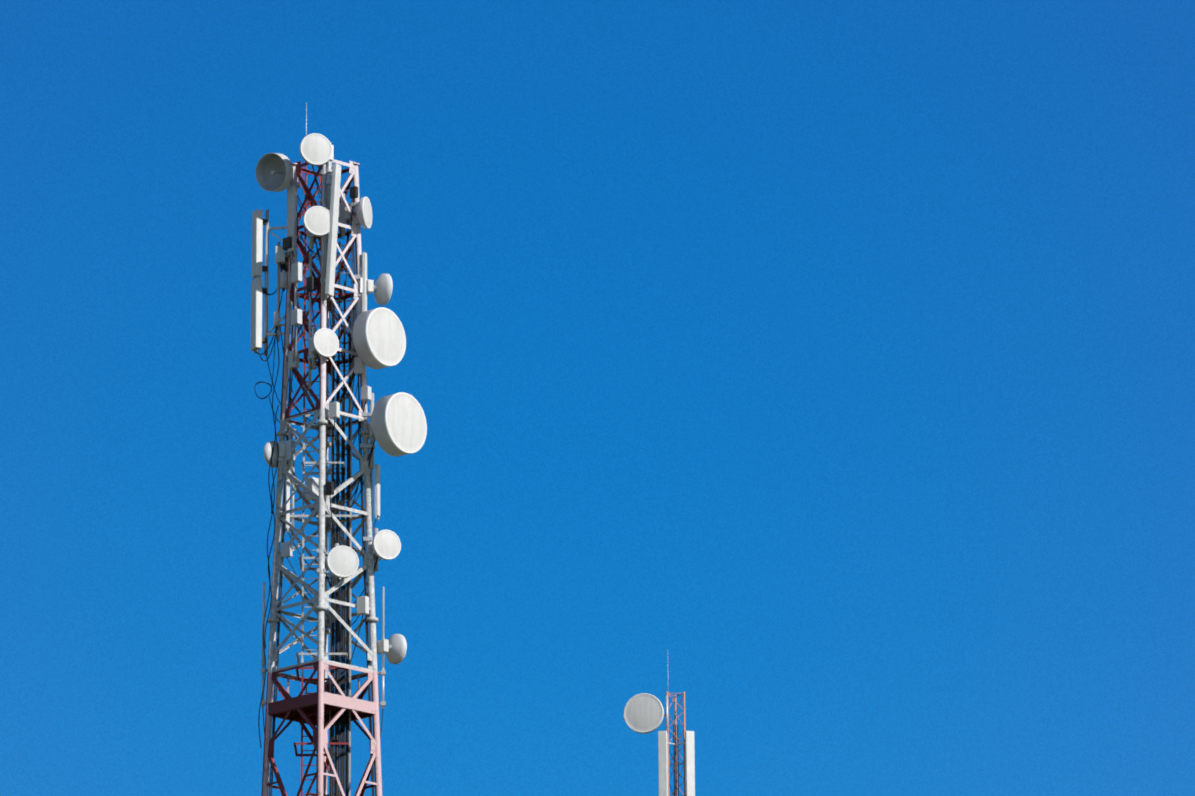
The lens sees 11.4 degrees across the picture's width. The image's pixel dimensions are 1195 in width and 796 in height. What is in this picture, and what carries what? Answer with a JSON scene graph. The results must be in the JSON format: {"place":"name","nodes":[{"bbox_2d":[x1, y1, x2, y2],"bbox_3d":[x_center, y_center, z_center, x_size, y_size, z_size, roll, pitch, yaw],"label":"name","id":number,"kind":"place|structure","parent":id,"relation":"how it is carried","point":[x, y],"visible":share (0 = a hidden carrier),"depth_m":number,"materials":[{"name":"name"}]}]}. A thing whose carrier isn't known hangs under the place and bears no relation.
{"place":"outdoors","nodes":[
{"label":"outdoors","id":0,"kind":"place"},
{"bbox_2d":[0,0,1194,795],"label":"sky","id":1,"kind":"structure","parent":0,"point":[819,375],"materials":[{"name":"blue"}]},
{"bbox_3d":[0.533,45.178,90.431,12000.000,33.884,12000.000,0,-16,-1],"label":"ground","id":2,"kind":"structure","parent":0,"visible":0},
{"bbox_2d":[250,103,426,795],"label":"telecom tower","id":3,"kind":"structure","parent":2,"relation":"on","point":[396,426],"depth_m":123.22,"materials":[{"name":"metal"}]},
{"bbox_2d":[624,692,694,795],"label":"communications tower","id":4,"kind":"structure","parent":2,"relation":"on","point":[644,713],"depth_m":184.89,"materials":[{"name":"metal"}]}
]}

